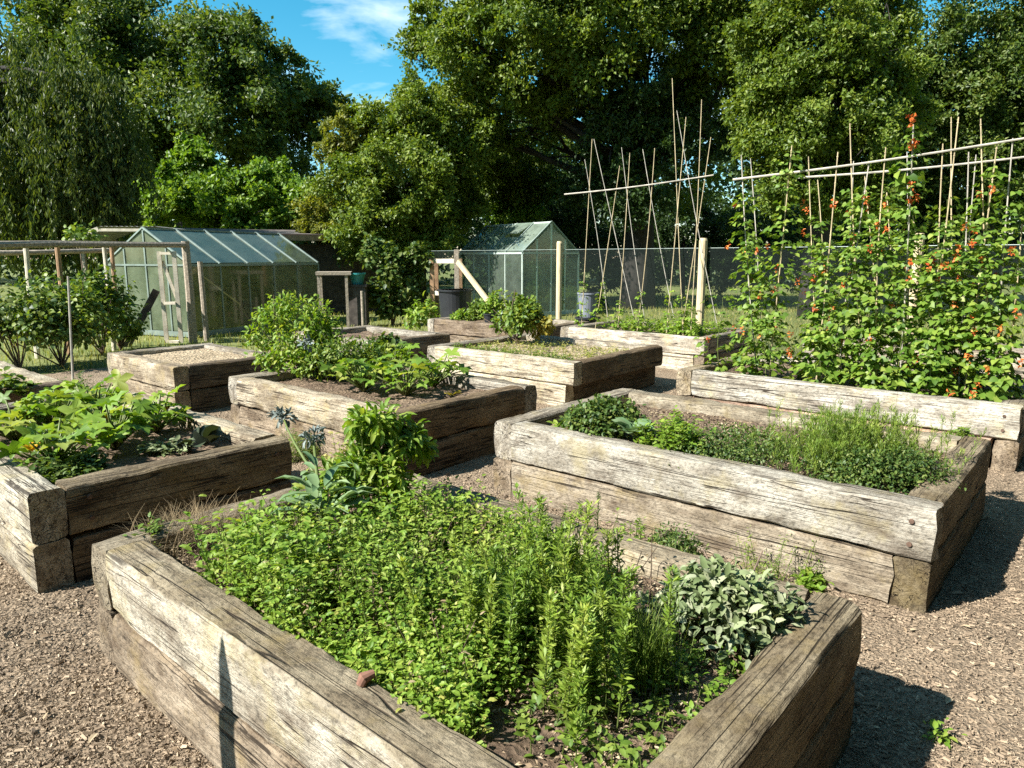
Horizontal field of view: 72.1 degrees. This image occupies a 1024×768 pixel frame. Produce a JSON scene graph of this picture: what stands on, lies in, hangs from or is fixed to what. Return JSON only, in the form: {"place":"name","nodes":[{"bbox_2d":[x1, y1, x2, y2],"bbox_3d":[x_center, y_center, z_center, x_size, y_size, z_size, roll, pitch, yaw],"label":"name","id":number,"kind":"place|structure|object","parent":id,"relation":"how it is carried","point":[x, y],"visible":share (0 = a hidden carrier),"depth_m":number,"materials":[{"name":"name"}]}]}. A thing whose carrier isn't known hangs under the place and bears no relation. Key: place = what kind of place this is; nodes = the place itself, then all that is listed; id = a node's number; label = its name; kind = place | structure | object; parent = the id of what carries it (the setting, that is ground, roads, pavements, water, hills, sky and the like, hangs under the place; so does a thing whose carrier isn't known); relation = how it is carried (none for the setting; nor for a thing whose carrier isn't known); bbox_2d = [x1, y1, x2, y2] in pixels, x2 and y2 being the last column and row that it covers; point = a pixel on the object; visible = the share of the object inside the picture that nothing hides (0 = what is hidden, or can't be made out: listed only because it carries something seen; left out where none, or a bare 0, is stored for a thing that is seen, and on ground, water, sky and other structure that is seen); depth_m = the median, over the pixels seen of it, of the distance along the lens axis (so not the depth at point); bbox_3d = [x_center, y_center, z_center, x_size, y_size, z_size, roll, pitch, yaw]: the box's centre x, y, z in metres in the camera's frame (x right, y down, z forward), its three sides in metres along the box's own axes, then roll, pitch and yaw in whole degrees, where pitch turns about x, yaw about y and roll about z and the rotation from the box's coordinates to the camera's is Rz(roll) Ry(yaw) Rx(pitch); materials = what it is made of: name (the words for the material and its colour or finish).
{"place":"outdoors","nodes":[
{"label":"outdoors","id":0,"kind":"place"},
{"bbox_2d":[0,348,1023,767],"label":"path","id":1,"kind":"structure","parent":0,"point":[994,524],"depth_m":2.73,"materials":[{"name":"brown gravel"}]},
{"bbox_2d":[0,361,67,403],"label":"raised bed","id":2,"kind":"object","parent":1,"relation":"on","point":[45,381],"visible":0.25,"depth_m":6.13,"materials":[{"name":"brown wood"}]},
{"bbox_2d":[0,391,291,593],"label":"raised bed","id":3,"kind":"object","parent":1,"relation":"on","point":[50,533],"visible":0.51,"depth_m":3.54,"materials":[{"name":"brown wood"}]},
{"bbox_2d":[0,390,58,440],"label":"courgette plant","id":4,"kind":"object","parent":3,"relation":"on","point":[9,432],"visible":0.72,"depth_m":4.36,"materials":[{"name":"green plant"}]},
{"bbox_2d":[4,385,95,431],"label":"courgette plant","id":5,"kind":"object","parent":3,"relation":"on","point":[56,395],"visible":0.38,"depth_m":4.54,"materials":[{"name":"green plant"}]},
{"bbox_2d":[0,417,111,466],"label":"courgette plant","id":6,"kind":"object","parent":3,"relation":"on","point":[76,435],"visible":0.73,"depth_m":3.73,"materials":[{"name":"green plant"}]},
{"bbox_2d":[20,446,111,485],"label":"undergrowth","id":7,"kind":"object","parent":3,"relation":"on","point":[55,468],"visible":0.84,"depth_m":3.65,"materials":[{"name":"green plant"}]},
{"bbox_2d":[45,369,145,422],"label":"courgette plant","id":8,"kind":"object","parent":3,"relation":"on","point":[118,381],"visible":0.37,"depth_m":4.85,"materials":[{"name":"green plant"}]},
{"bbox_2d":[38,390,166,449],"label":"courgette plant","id":9,"kind":"object","parent":3,"relation":"on","point":[138,411],"visible":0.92,"depth_m":4.16,"materials":[{"name":"green plant"}]},
{"bbox_2d":[112,384,192,432],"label":"courgette plant","id":10,"kind":"object","parent":3,"relation":"on","point":[176,414],"visible":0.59,"depth_m":4.63,"materials":[{"name":"green plant"}]},
{"bbox_2d":[107,343,283,411],"bbox_3d":[-3.551,-0.096,7.876,1.711,0.502,1.213,9,13,40],"label":"raised bed","id":11,"kind":"object","parent":1,"relation":"on","point":[203,372],"visible":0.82,"depth_m":7.29,"materials":[{"name":"brown wood"}]},
{"bbox_2d":[293,325,449,366],"bbox_3d":[-2.015,-0.488,10.055,1.887,0.502,1.367,9,13,40],"label":"raised bed","id":12,"kind":"object","parent":1,"relation":"on","point":[425,339],"visible":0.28,"depth_m":10.03,"materials":[{"name":"brown wood"}]},
{"bbox_2d":[228,361,536,475],"bbox_3d":[-1.175,0.211,6.170,2.374,0.506,1.515,9,13,40],"label":"raised bed","id":13,"kind":"object","parent":1,"relation":"on","point":[460,428],"visible":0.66,"depth_m":5.63,"materials":[{"name":"brown wood"}]},
{"bbox_2d":[235,289,346,376],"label":"currant bush","id":14,"kind":"object","parent":13,"relation":"on","point":[313,319],"visible":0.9,"depth_m":6.63,"materials":[{"name":"green plant"}]},
{"bbox_2d":[297,332,400,381],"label":"potato plant","id":15,"kind":"object","parent":13,"relation":"on","point":[334,354],"visible":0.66,"depth_m":6.47,"materials":[{"name":"green plant"}]},
{"bbox_2d":[317,353,400,391],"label":"courgette plant","id":16,"kind":"object","parent":13,"relation":"on","point":[342,367],"visible":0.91,"depth_m":5.97,"materials":[{"name":"green plant"}]},
{"bbox_2d":[365,357,441,395],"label":"courgette plant","id":17,"kind":"object","parent":13,"relation":"on","point":[404,387],"visible":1,"depth_m":5.81,"materials":[{"name":"green plant"}]},
{"bbox_2d":[403,347,472,386],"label":"courgette plant","id":18,"kind":"object","parent":13,"relation":"on","point":[448,366],"visible":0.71,"depth_m":6.28,"materials":[{"name":"green plant"}]},
{"bbox_2d":[437,289,472,316],"bbox_3d":[-1.091,-1.348,13.576,0.696,0.946,0.696,0,10,0],"label":"water butt","id":19,"kind":"object","parent":1,"relation":"on","point":[451,301],"visible":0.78,"depth_m":13.27,"materials":[{"name":"black plastic"}]},
{"bbox_2d":[91,469,861,767],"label":"raised bed","id":20,"kind":"object","parent":1,"relation":"on","point":[217,676],"visible":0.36,"depth_m":1.94,"materials":[{"name":"brown wood"}]},
{"bbox_2d":[114,488,278,563],"bbox_3d":[-1.271,0.570,2.815,0.662,0.160,0.753,0,10,0],"label":"dead clump","id":21,"kind":"object","parent":20,"relation":"on","point":[210,530],"visible":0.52,"depth_m":2.81,"materials":[{"name":"brown plant"}]},
{"bbox_2d":[198,499,290,574],"bbox_3d":[-0.980,0.560,2.647,0.346,0.273,0.341,0,10,0],"label":"lemon balm","id":22,"kind":"object","parent":20,"relation":"on","point":[229,526],"visible":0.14,"depth_m":2.61,"materials":[{"name":"green plant"}]},
{"bbox_2d":[266,405,372,543],"bbox_3d":[-0.875,0.401,2.886,0.382,0.469,1.051,-7,12,-33],"label":"sea kale","id":23,"kind":"object","parent":20,"relation":"on","point":[313,487],"visible":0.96,"depth_m":2.67,"materials":[{"name":"green plant"}]},
{"bbox_2d":[292,397,438,511],"bbox_3d":[-0.617,0.341,2.951,0.615,0.570,0.414,0,10,0],"label":"pepper bush","id":24,"kind":"object","parent":20,"relation":"on","point":[372,432],"visible":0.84,"depth_m":2.90,"materials":[{"name":"green plant"}]},
{"bbox_2d":[175,466,632,663],"bbox_3d":[-0.348,0.571,2.398,1.384,0.367,0.954,7,13,36],"label":"lemon balm patch","id":25,"kind":"object","parent":20,"relation":"on","point":[383,507],"visible":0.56,"depth_m":2.37,"materials":[{"name":"green plant"}]},
{"bbox_2d":[208,475,618,747],"bbox_3d":[-0.297,0.602,2.383,1.439,0.345,1.135,9,14,41],"label":"mint patch","id":26,"kind":"object","parent":20,"relation":"on","point":[456,701],"visible":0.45,"depth_m":2.03,"materials":[{"name":"green plant"}]},
{"bbox_2d":[217,475,657,696],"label":"dry shoots","id":27,"kind":"object","parent":20,"relation":"on","point":[442,626],"visible":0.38,"depth_m":2.29,"materials":[{"name":"green plant"}]},
{"bbox_2d":[391,552,528,667],"bbox_3d":[-0.143,0.641,1.953,0.392,0.326,0.225,0,10,0],"label":"hyssop","id":28,"kind":"object","parent":20,"relation":"on","point":[476,595],"visible":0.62,"depth_m":1.92,"materials":[{"name":"green plant"}]},
{"bbox_2d":[166,495,768,767],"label":"leaf litter","id":29,"kind":"object","parent":20,"relation":"on","point":[609,726],"visible":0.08,"depth_m":1.81,"materials":[{"name":"plant"}]},
{"bbox_2d":[447,511,576,636],"bbox_3d":[-0.011,0.573,2.106,0.398,0.407,0.300,4,11,23],"label":"hyssop","id":30,"kind":"object","parent":20,"relation":"on","point":[527,576],"visible":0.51,"depth_m":2.06,"materials":[{"name":"green plant"}]},
{"bbox_2d":[497,553,639,752],"bbox_3d":[0.161,0.642,1.778,0.299,0.386,0.380,-6,12,-31],"label":"hyssop","id":31,"kind":"object","parent":20,"relation":"on","point":[582,662],"visible":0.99,"depth_m":1.74,"materials":[{"name":"green plant"}]},
{"bbox_2d":[511,482,626,641],"bbox_3d":[0.171,0.546,2.065,0.348,0.474,0.326,0,10,0],"label":"hyssop","id":32,"kind":"object","parent":20,"relation":"on","point":[580,559],"visible":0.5,"depth_m":2.05,"materials":[{"name":"green plant"}]},
{"bbox_2d":[501,660,694,767],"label":"weed","id":33,"kind":"object","parent":20,"relation":"on","point":[600,746],"visible":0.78,"depth_m":1.68,"materials":[{"name":"green plant"}]},
{"bbox_2d":[533,526,683,679],"bbox_3d":[0.257,0.605,1.901,0.300,0.416,0.386,-6,12,-32],"label":"hyssop","id":34,"kind":"object","parent":20,"relation":"on","point":[591,587],"visible":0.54,"depth_m":1.88,"materials":[{"name":"green plant"}]},
{"bbox_2d":[593,566,699,701],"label":"chives","id":35,"kind":"object","parent":20,"relation":"on","point":[645,656],"visible":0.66,"depth_m":1.87,"materials":[{"name":"green plant"}]},
{"bbox_2d":[629,630,745,725],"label":"seedling","id":36,"kind":"object","parent":20,"relation":"on","point":[710,689],"visible":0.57,"depth_m":1.87,"materials":[{"name":"green plant"}]},
{"bbox_2d":[635,549,808,671],"bbox_3d":[0.672,0.655,2.148,0.491,0.310,0.456,-7,12,-35],"label":"sage","id":37,"kind":"object","parent":20,"relation":"on","point":[720,596],"visible":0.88,"depth_m":2.05,"materials":[{"name":"green plant"}]},
{"bbox_2d":[427,316,588,342],"bbox_3d":[-0.094,-0.855,12.092,2.491,0.505,1.409,9,13,40],"label":"raised bed","id":38,"kind":"object","parent":1,"relation":"on","point":[460,330],"visible":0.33,"depth_m":11.80,"materials":[{"name":"brown wood"}]},
{"bbox_2d":[427,333,662,405],"bbox_3d":[0.398,-0.223,8.581,2.229,0.504,1.866,9,13,40],"label":"raised bed","id":39,"kind":"object","parent":1,"relation":"on","point":[554,381],"visible":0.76,"depth_m":7.87,"materials":[{"name":"brown wood"}]},
{"bbox_2d":[485,291,556,342],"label":"raspberry bush","id":40,"kind":"object","parent":39,"relation":"on","point":[521,315],"visible":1,"depth_m":9.04,"materials":[{"name":"green plant"}]},
{"bbox_2d":[463,336,627,359],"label":"seedlings","id":41,"kind":"object","parent":39,"relation":"on","point":[538,344],"visible":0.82,"depth_m":8.53,"materials":[{"name":"green plant"}]},
{"bbox_2d":[560,320,749,369],"bbox_3d":[2.142,-0.606,10.711,2.418,0.504,1.518,9,13,40],"label":"raised bed","id":42,"kind":"object","parent":1,"relation":"on","point":[680,351],"visible":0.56,"depth_m":9.83,"materials":[{"name":"brown wood"}]},
{"bbox_2d":[601,314,727,336],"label":"bush beans","id":43,"kind":"object","parent":42,"relation":"on","point":[702,331],"visible":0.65,"depth_m":10.40,"materials":[{"name":"green plant"}]},
{"bbox_2d":[652,521,711,557],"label":"weed","id":44,"kind":"object","parent":1,"relation":"on","point":[680,545],"visible":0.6,"depth_m":3.42,"materials":[{"name":"green plant"}]},
{"bbox_2d":[493,388,990,613],"bbox_3d":[1.350,0.526,4.415,2.558,0.506,1.580,9,13,40],"label":"raised bed","id":45,"kind":"object","parent":1,"relation":"on","point":[902,551],"visible":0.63,"depth_m":3.64,"materials":[{"name":"brown wood"}]},
{"bbox_2d":[559,393,646,438],"bbox_3d":[0.574,0.220,4.465,0.558,0.310,0.579,0,10,0],"label":"parsley","id":46,"kind":"object","parent":45,"relation":"on","point":[599,413],"visible":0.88,"depth_m":4.37,"materials":[{"name":"green plant"}]},
{"bbox_2d":[632,405,716,454],"bbox_3d":[0.925,0.280,4.089,0.471,0.291,0.454,0,10,0],"label":"lemon balm","id":47,"kind":"object","parent":45,"relation":"on","point":[669,432],"visible":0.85,"depth_m":4.04,"materials":[{"name":"green plant"}]},
{"bbox_2d":[651,420,823,472],"bbox_3d":[1.320,0.343,4.016,1.093,0.221,0.724,0,10,0],"label":"thyme","id":48,"kind":"object","parent":45,"relation":"on","point":[727,452],"visible":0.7,"depth_m":3.96,"materials":[{"name":"green plant"}]},
{"bbox_2d":[748,398,986,488],"bbox_3d":[1.849,0.291,3.697,1.063,0.377,0.754,8,13,36],"label":"fennel","id":49,"kind":"object","parent":45,"relation":"on","point":[861,431],"visible":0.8,"depth_m":3.67,"materials":[{"name":"green plant"}]},
{"bbox_2d":[797,439,966,494],"bbox_3d":[1.832,0.402,3.520,0.821,0.285,0.569,0,10,0],"label":"woody thyme","id":50,"kind":"object","parent":45,"relation":"on","point":[886,467],"visible":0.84,"depth_m":3.42,"materials":[{"name":"green plant"}]},
{"bbox_2d":[676,352,1023,472],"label":"raised bed","id":51,"kind":"object","parent":1,"relation":"on","point":[1003,421],"visible":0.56,"depth_m":5.75,"materials":[{"name":"brown wood"}]},
{"bbox_2d":[690,295,746,371],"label":"runner bean","id":52,"kind":"object","parent":51,"relation":"on","point":[725,347],"visible":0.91,"depth_m":6.87,"materials":[{"name":"green plant"}]},
{"bbox_2d":[724,193,785,375],"bbox_3d":[2.304,-0.894,6.667,0.593,1.800,0.590,0,10,0],"label":"runner bean","id":53,"kind":"object","parent":51,"relation":"on","point":[742,256],"visible":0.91,"depth_m":6.62,"materials":[{"name":"green plant"}]},
{"bbox_2d":[740,319,799,379],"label":"runner bean","id":54,"kind":"object","parent":51,"relation":"on","point":[765,330],"visible":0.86,"depth_m":6.46,"materials":[{"name":"green plant"}]},
{"bbox_2d":[744,150,809,377],"bbox_3d":[2.432,-1.024,6.455,0.534,2.145,0.545,0,10,0],"label":"runner bean","id":55,"kind":"object","parent":51,"relation":"on","point":[777,315],"visible":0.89,"depth_m":6.42,"materials":[{"name":"green plant"}]},
{"bbox_2d":[783,331,847,384],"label":"runner bean","id":56,"kind":"object","parent":51,"relation":"on","point":[825,337],"visible":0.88,"depth_m":6.09,"materials":[{"name":"green plant"}]},
{"bbox_2d":[787,242,849,380],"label":"runner bean","id":57,"kind":"object","parent":51,"relation":"on","point":[828,297],"visible":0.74,"depth_m":6.21,"materials":[{"name":"green plant"}]},
{"bbox_2d":[799,211,849,370],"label":"runner bean","id":58,"kind":"object","parent":51,"relation":"on","point":[816,224],"visible":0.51,"depth_m":6.88,"materials":[{"name":"green plant"}]},
{"bbox_2d":[802,183,886,387],"bbox_3d":[2.891,-0.810,6.117,0.502,1.782,0.563,-5,11,-27],"label":"runner bean","id":59,"kind":"object","parent":51,"relation":"on","point":[848,319],"visible":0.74,"depth_m":6.02,"materials":[{"name":"green plant"}]},
{"bbox_2d":[829,241,887,388],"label":"runner bean","id":60,"kind":"object","parent":51,"relation":"on","point":[853,311],"visible":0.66,"depth_m":6.00,"materials":[{"name":"green plant"}]},
{"bbox_2d":[839,336,905,390],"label":"runner bean","id":61,"kind":"object","parent":51,"relation":"on","point":[883,377],"visible":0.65,"depth_m":5.83,"materials":[{"name":"green plant"}]},
{"bbox_2d":[849,193,906,390],"bbox_3d":[3.095,-0.705,5.936,0.515,1.755,0.539,5,11,26],"label":"runner bean","id":62,"kind":"object","parent":51,"relation":"on","point":[866,297],"visible":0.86,"depth_m":5.87,"materials":[{"name":"green plant"}]},
{"bbox_2d":[861,124,935,392],"bbox_3d":[3.254,-0.966,5.761,0.560,2.256,0.600,0,10,0],"label":"runner bean","id":63,"kind":"object","parent":51,"relation":"in","point":[903,284],"visible":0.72,"depth_m":5.74,"materials":[{"name":"green plant"}]},
{"bbox_2d":[899,344,962,396],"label":"runner bean","id":64,"kind":"object","parent":51,"relation":"on","point":[940,382],"visible":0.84,"depth_m":5.55,"materials":[{"name":"green plant"}]},
{"bbox_2d":[894,196,977,398],"bbox_3d":[3.410,-0.657,5.668,0.493,1.662,0.556,-6,12,-30],"label":"runner bean","id":65,"kind":"object","parent":51,"relation":"on","point":[937,342],"visible":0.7,"depth_m":5.59,"materials":[{"name":"green plant"}]},
{"bbox_2d":[905,239,975,398],"bbox_3d":[3.434,-0.500,5.656,0.552,1.316,0.508,7,12,33],"label":"runner bean","id":66,"kind":"object","parent":51,"relation":"on","point":[942,320],"visible":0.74,"depth_m":5.59,"materials":[{"name":"green plant"}]},
{"bbox_2d":[927,250,989,398],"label":"runner bean","id":67,"kind":"object","parent":51,"relation":"on","point":[959,285],"visible":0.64,"depth_m":5.50,"materials":[{"name":"green plant"}]},
{"bbox_2d":[931,156,1020,399],"bbox_3d":[3.636,-0.779,5.470,0.516,1.897,0.529,5,11,27],"label":"runner bean","id":68,"kind":"object","parent":51,"relation":"on","point":[987,264],"visible":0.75,"depth_m":5.40,"materials":[{"name":"green plant"}]},
{"bbox_2d":[950,226,1023,402],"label":"runner bean","id":69,"kind":"object","parent":51,"relation":"on","point":[990,395],"visible":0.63,"depth_m":5.36,"materials":[{"name":"green plant"}]},
{"bbox_2d":[957,180,1023,400],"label":"runner bean","id":70,"kind":"object","parent":51,"relation":"on","point":[1019,205],"visible":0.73,"depth_m":5.31,"materials":[{"name":"green plant"}]},
{"bbox_2d":[977,249,1023,399],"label":"runner bean","id":71,"kind":"object","parent":51,"relation":"on","point":[1007,356],"visible":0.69,"depth_m":5.32,"materials":[{"name":"green plant"}]},
{"bbox_2d":[0,259,1023,374],"bbox_3d":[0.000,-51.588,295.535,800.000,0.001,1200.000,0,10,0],"label":"ground","id":72,"kind":"structure","parent":0,"point":[101,363],"depth_m":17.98,"materials":[{"name":"green plant"}]},
{"bbox_2d":[0,283,95,367],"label":"fruit bush","id":73,"kind":"object","parent":72,"relation":"on","point":[33,337],"visible":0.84,"depth_m":9.51,"materials":[{"name":"green plant"}]},
{"bbox_2d":[0,268,121,366],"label":"fruit bush","id":74,"kind":"object","parent":72,"relation":"on","point":[84,315],"visible":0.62,"depth_m":9.84,"materials":[{"name":"green plant"}]},
{"bbox_2d":[0,14,166,298],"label":"weeping willow","id":75,"kind":"object","parent":72,"relation":"on","point":[64,156],"visible":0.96,"depth_m":16.59,"materials":[{"name":"green plant"}]},
{"bbox_2d":[53,264,149,355],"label":"fruit bush","id":76,"kind":"object","parent":72,"relation":"on","point":[118,302],"visible":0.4,"depth_m":11.10,"materials":[{"name":"green plant"}]},
{"bbox_2d":[0,241,209,357],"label":"fruit cage","id":77,"kind":"object","parent":72,"relation":"on","point":[57,251],"visible":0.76,"depth_m":12.03,"materials":[{"name":"wood"}]},
{"bbox_2d":[156,251,183,342],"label":"timber gate","id":78,"kind":"structure","parent":77,"relation":"attached to","point":[175,286],"depth_m":12.56,"materials":[{"name":"wood"}]},
{"bbox_2d":[63,226,182,323],"bbox_3d":[-8.772,-2.464,16.194,2.139,2.214,1.935,-1,10,-4],"label":"lean to","id":79,"kind":"object","parent":72,"relation":"on","point":[113,233],"visible":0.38,"depth_m":15.57,"materials":[{"name":"wood"}]},
{"bbox_2d":[0,0,356,242],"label":"broadleaf tree","id":80,"kind":"object","parent":72,"relation":"on","point":[208,87],"visible":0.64,"depth_m":27.64,"materials":[{"name":"green plant"}]},
{"bbox_2d":[108,227,318,336],"bbox_3d":[-6.505,-2.354,15.758,2.350,2.133,3.905,4,11,23],"label":"greenhouse","id":81,"kind":"object","parent":72,"relation":"on","point":[280,255],"visible":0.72,"depth_m":14.72,"materials":[{"name":"glass"}]},
{"bbox_2d":[131,129,339,243],"bbox_3d":[-8.395,-5.122,22.057,6.393,5.530,4.120,0,10,0],"label":"maple shrub","id":82,"kind":"object","parent":72,"relation":"on","point":[262,189],"visible":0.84,"depth_m":21.19,"materials":[{"name":"green plant"}]},
{"bbox_2d":[150,228,378,317],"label":"shed","id":83,"kind":"structure","parent":72,"relation":"on","point":[333,286],"depth_m":19.54,"materials":[{"name":"wood"}]},
{"bbox_2d":[348,284,369,326],"bbox_3d":[-3.457,-1.760,15.839,0.460,0.955,0.400,0,10,0],"label":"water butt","id":84,"kind":"object","parent":72,"relation":"on","point":[354,295],"visible":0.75,"depth_m":15.68,"materials":[{"name":"black plastic"}]},
{"bbox_2d":[355,232,434,325],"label":"ivy bush","id":85,"kind":"object","parent":72,"relation":"on","point":[382,254],"visible":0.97,"depth_m":15.90,"materials":[{"name":"green plant"}]},
{"bbox_2d":[284,63,540,306],"bbox_3d":[-1.966,-5.551,20.922,5.037,6.799,8.375,7,12,35],"label":"olive green tree","id":86,"kind":"object","parent":72,"relation":"on","point":[415,127],"visible":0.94,"depth_m":18.81,"materials":[{"name":"green plant"}]},
{"bbox_2d":[429,249,488,317],"bbox_3d":[-1.344,-2.182,16.010,0.976,1.725,2.431,-4,11,-20],"label":"compost frame","id":87,"kind":"object","parent":72,"relation":"on","point":[459,267],"visible":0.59,"depth_m":15.80,"materials":[{"name":"brown wood"}]},
{"bbox_2d":[0,89,1023,286],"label":"woodland","id":88,"kind":"object","parent":72,"relation":"on","point":[731,171],"visible":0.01,"depth_m":39.84,"materials":[{"name":"green plant"}]},
{"bbox_2d":[480,166,550,300],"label":"understorey bush","id":89,"kind":"object","parent":72,"relation":"on","point":[531,213],"visible":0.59,"depth_m":22.97,"materials":[{"name":"green plant"}]},
{"bbox_2d":[459,221,579,314],"bbox_3d":[0.150,-3.303,20.017,2.000,2.492,3.045,-8,13,-36],"label":"greenhouse","id":90,"kind":"object","parent":72,"relation":"on","point":[514,245],"visible":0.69,"depth_m":19.42,"materials":[{"name":"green glass"}]},
{"bbox_2d":[483,140,562,301],"bbox_3d":[0.343,-5.492,23.253,2.853,5.790,2.187,0,10,0],"label":"understorey bush","id":91,"kind":"object","parent":72,"relation":"on","point":[543,177],"visible":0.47,"depth_m":22.80,"materials":[{"name":"green plant"}]},
{"bbox_2d":[506,167,606,301],"bbox_3d":[1.481,-5.289,25.427,4.277,5.161,3.790,0,10,0],"label":"understorey bush","id":92,"kind":"object","parent":72,"relation":"on","point":[558,218],"visible":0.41,"depth_m":24.90,"materials":[{"name":"green plant"}]},
{"bbox_2d":[542,173,624,298],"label":"understorey bush","id":93,"kind":"object","parent":72,"relation":"on","point":[604,228],"visible":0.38,"depth_m":25.94,"materials":[{"name":"green plant"}]},
{"bbox_2d":[381,0,821,309],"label":"great oak","id":94,"kind":"object","parent":72,"relation":"on","point":[580,56],"visible":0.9,"depth_m":19.10,"materials":[{"name":"green plant"}]},
{"bbox_2d":[617,171,736,298],"bbox_3d":[6.298,-5.542,26.482,4.883,5.022,4.181,0,10,0],"label":"understorey bush","id":95,"kind":"object","parent":72,"relation":"on","point":[665,233],"visible":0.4,"depth_m":26.08,"materials":[{"name":"green plant"}]},
{"bbox_2d":[427,233,1023,356],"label":"net fence","id":96,"kind":"object","parent":72,"relation":"on","point":[701,286],"visible":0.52,"depth_m":12.16,"materials":[{"name":"metal"}]},
{"bbox_2d":[680,189,800,300],"bbox_3d":[8.157,-4.982,25.463,4.207,4.016,3.564,-7,12,-34],"label":"understorey bush","id":97,"kind":"object","parent":72,"relation":"on","point":[711,218],"visible":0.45,"depth_m":25.19,"materials":[{"name":"green plant"}]},
{"bbox_2d":[753,205,868,302],"bbox_3d":[10.158,-4.797,24.524,3.865,4.186,3.827,0,10,0],"label":"understorey bush","id":98,"kind":"object","parent":72,"relation":"on","point":[793,238],"visible":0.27,"depth_m":24.18,"materials":[{"name":"green plant"}]},
{"bbox_2d":[714,0,947,318],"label":"fresh green tree","id":99,"kind":"object","parent":72,"relation":"on","point":[813,85],"visible":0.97,"depth_m":16.69,"materials":[{"name":"green plant"}]},
{"bbox_2d":[852,0,1023,303],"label":"broadleaf tree","id":100,"kind":"object","parent":72,"relation":"on","point":[973,83],"visible":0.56,"depth_m":21.99,"materials":[{"name":"green plant"}]},
{"bbox_2d":[0,0,1023,258],"label":"sky","id":101,"kind":"structure","parent":0,"point":[346,37],"materials":[{"name":"blue"}]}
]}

